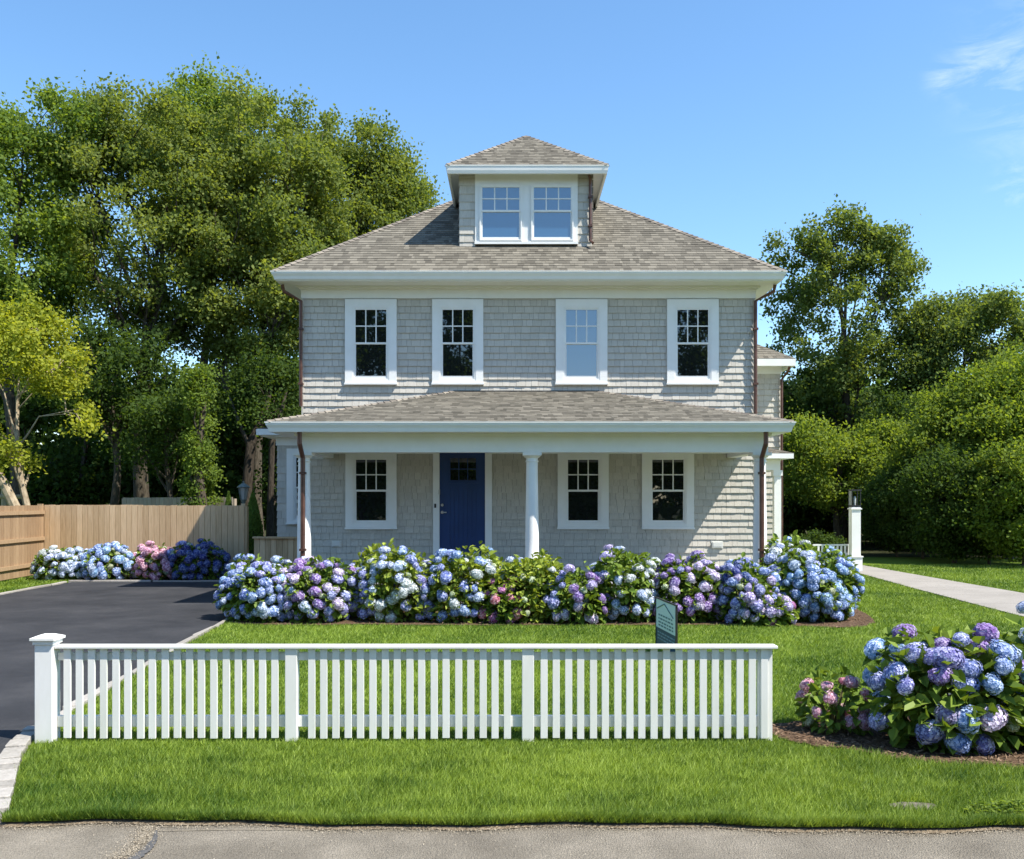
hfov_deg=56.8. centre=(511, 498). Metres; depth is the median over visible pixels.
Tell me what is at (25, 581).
side lawn
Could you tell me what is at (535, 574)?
hydrangea
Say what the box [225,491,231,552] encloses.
arborvitae
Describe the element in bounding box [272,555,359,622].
hydrangea
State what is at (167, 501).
wooden fence
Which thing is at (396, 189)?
maple tree
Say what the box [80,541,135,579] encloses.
hydrangea
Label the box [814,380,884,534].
background tree
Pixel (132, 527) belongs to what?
wooden fence
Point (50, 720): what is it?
picket fence
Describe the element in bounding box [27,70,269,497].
maple tree
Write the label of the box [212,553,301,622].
hydrangea
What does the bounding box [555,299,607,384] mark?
window
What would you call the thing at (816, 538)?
shrub
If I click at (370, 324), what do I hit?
window
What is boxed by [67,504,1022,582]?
ground
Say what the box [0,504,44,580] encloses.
wooden fence
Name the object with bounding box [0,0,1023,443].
sky
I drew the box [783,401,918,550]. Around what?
maple tree
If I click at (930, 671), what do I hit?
hydrangea
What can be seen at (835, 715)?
hydrangea
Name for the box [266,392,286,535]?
bare trunk
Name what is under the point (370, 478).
window
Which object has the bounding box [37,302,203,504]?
understorey tree
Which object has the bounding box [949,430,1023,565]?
hedge shrub
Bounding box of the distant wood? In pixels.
[1,352,892,529]
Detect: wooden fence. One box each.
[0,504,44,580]
[44,505,248,571]
[122,497,236,505]
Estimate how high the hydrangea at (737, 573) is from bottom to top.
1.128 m
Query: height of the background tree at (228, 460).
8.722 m
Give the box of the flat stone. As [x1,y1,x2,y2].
[889,802,933,810]
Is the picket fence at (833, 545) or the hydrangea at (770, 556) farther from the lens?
the picket fence at (833, 545)
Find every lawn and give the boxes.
[1,575,82,589]
[7,557,1023,827]
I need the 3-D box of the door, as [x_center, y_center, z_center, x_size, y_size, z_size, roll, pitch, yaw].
[-1.009,0.261,19.006,0.931,2.437,0.111,0,0,0]
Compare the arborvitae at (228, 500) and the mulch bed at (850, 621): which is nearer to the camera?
the mulch bed at (850, 621)
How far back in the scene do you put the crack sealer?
5.20 m
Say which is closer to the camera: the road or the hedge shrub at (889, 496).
the road
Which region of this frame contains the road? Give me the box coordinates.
[0,823,1023,858]
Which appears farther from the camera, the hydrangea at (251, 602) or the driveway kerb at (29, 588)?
the driveway kerb at (29, 588)
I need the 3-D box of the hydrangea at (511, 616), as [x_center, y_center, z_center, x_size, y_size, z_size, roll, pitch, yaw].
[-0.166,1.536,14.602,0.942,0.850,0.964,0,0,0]
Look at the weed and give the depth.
5.71 m
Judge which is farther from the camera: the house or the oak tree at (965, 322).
the oak tree at (965, 322)
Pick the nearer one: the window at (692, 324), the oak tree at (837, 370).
the window at (692, 324)
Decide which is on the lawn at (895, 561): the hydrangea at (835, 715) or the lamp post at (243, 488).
the lamp post at (243, 488)
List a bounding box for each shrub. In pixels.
[790,528,848,549]
[847,464,919,556]
[859,448,953,558]
[886,431,1001,562]
[940,451,1023,563]
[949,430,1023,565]
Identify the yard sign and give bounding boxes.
[655,597,677,651]
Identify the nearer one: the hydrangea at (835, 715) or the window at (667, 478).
the hydrangea at (835, 715)
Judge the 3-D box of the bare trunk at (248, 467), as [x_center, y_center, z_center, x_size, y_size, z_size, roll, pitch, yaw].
[-7.894,-0.705,29.167,1.133,5.424,0.467,0,0,-30]
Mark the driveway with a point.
(125, 612)
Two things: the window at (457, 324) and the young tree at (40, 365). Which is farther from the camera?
the young tree at (40, 365)
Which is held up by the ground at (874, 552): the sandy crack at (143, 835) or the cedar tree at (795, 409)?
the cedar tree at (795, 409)
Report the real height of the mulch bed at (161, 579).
0.001 m
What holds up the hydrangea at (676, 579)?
on the mulch bed at (850, 621)
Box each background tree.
[0,353,186,504]
[0,371,108,505]
[99,359,268,497]
[181,350,300,523]
[783,433,868,540]
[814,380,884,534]
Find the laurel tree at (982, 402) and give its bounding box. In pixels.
[858,327,1023,558]
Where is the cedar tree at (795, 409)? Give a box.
[783,364,851,530]
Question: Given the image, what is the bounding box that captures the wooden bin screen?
[252,536,296,577]
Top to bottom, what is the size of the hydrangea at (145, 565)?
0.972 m
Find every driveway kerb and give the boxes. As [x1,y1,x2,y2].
[0,581,66,594]
[0,725,34,818]
[60,618,228,714]
[68,580,218,582]
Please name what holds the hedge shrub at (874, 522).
on the ground at (874, 552)
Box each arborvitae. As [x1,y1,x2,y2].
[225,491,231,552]
[247,490,263,564]
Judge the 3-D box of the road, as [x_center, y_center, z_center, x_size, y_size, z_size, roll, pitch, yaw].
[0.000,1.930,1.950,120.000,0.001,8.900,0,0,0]
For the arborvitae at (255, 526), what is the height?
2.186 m
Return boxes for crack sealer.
[129,830,157,858]
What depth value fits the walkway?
19.57 m
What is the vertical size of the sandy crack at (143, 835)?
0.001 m
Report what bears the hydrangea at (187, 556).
on the mulch bed at (161, 579)
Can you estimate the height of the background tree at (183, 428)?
8.620 m
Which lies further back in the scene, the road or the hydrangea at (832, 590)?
the hydrangea at (832, 590)
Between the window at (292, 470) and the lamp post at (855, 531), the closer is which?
the window at (292, 470)
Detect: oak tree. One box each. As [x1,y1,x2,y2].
[758,194,935,543]
[868,279,1023,439]
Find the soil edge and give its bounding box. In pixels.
[0,818,1023,833]
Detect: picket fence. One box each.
[29,633,777,742]
[812,544,848,564]
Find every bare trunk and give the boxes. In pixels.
[240,390,271,505]
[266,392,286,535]
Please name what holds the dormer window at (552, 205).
in the house
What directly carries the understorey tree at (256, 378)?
on the lawn at (895, 561)
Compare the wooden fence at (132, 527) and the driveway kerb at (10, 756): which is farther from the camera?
the wooden fence at (132, 527)
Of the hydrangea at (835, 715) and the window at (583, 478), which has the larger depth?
the window at (583, 478)
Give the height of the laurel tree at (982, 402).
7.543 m
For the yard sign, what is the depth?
11.68 m
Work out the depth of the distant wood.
58.74 m
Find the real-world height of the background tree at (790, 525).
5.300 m
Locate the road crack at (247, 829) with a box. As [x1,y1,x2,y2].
[164,829,364,830]
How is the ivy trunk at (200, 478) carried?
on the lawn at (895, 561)
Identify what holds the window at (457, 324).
in the house
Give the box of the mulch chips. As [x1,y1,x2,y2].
[241,609,1023,763]
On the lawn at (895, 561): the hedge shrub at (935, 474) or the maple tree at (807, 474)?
the hedge shrub at (935, 474)
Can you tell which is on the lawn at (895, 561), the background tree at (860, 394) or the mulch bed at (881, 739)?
the mulch bed at (881, 739)
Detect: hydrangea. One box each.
[29,545,90,580]
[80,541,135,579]
[130,541,176,579]
[166,538,230,579]
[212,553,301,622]
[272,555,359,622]
[341,538,440,622]
[415,541,507,622]
[476,573,530,623]
[498,548,570,623]
[539,561,616,623]
[581,544,672,622]
[643,550,729,622]
[704,552,785,623]
[736,587,799,626]
[757,529,824,601]
[767,544,865,621]
[793,664,872,735]
[860,618,1023,755]
[993,601,1023,706]
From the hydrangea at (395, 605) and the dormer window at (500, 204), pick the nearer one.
the hydrangea at (395, 605)
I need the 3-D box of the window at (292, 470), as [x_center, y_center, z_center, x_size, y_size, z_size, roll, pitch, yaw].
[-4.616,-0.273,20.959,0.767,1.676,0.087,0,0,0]
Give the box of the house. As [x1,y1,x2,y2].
[256,135,795,602]
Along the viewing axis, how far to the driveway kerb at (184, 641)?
10.80 m
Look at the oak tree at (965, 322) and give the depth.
37.57 m
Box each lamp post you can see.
[237,481,249,505]
[846,489,863,570]
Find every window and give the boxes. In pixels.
[286,448,297,523]
[344,299,396,384]
[345,453,396,528]
[431,299,483,384]
[480,184,521,240]
[531,184,573,240]
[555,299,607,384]
[557,453,609,528]
[641,453,694,528]
[666,299,719,384]
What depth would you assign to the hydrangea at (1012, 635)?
7.55 m
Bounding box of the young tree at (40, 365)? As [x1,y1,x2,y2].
[0,285,115,505]
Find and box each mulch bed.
[84,576,253,580]
[223,606,875,626]
[772,717,1023,766]
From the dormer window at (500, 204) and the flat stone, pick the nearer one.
the flat stone
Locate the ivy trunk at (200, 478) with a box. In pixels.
[170,359,227,505]
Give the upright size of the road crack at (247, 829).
0.001 m
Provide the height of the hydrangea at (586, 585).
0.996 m
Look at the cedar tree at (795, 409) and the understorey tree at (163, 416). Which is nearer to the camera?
the understorey tree at (163, 416)
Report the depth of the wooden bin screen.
20.90 m
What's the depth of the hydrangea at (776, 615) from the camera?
14.04 m
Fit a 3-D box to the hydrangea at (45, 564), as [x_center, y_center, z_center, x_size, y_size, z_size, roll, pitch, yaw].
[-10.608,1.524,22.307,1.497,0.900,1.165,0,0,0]
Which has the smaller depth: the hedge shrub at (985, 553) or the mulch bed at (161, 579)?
the mulch bed at (161, 579)
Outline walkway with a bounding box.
[860,565,1023,616]
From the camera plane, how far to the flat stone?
5.85 m
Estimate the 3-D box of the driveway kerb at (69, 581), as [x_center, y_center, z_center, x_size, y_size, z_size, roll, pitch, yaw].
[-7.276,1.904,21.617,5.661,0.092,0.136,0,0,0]
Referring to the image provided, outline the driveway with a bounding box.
[0,582,255,753]
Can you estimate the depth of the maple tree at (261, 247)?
31.70 m
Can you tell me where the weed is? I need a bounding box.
[953,797,1023,814]
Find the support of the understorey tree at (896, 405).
on the ground at (874, 552)
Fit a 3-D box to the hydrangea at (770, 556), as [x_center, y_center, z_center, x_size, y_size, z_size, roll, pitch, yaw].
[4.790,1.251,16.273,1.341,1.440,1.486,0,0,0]
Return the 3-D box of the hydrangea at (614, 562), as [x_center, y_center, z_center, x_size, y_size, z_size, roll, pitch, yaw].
[1.819,1.341,14.961,1.527,1.267,1.566,0,0,0]
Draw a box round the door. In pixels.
[439,453,484,570]
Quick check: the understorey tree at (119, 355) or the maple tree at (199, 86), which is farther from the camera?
the maple tree at (199, 86)
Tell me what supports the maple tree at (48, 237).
on the ground at (874, 552)
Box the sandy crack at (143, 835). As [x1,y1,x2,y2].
[117,826,153,858]
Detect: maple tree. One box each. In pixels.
[0,77,123,505]
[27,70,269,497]
[124,50,289,365]
[129,56,365,535]
[255,103,404,359]
[340,128,447,235]
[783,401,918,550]
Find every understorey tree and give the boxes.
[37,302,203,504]
[99,374,240,497]
[215,333,300,535]
[843,374,973,548]
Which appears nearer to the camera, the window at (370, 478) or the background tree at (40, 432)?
the window at (370, 478)
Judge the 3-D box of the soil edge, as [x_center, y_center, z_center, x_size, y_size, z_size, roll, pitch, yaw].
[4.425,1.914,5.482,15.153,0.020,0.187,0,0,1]
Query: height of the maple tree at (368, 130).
16.979 m
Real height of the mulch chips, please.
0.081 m
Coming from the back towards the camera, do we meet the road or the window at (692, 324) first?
the window at (692, 324)
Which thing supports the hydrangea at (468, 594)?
on the mulch bed at (850, 621)
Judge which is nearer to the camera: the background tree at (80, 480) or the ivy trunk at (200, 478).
the ivy trunk at (200, 478)

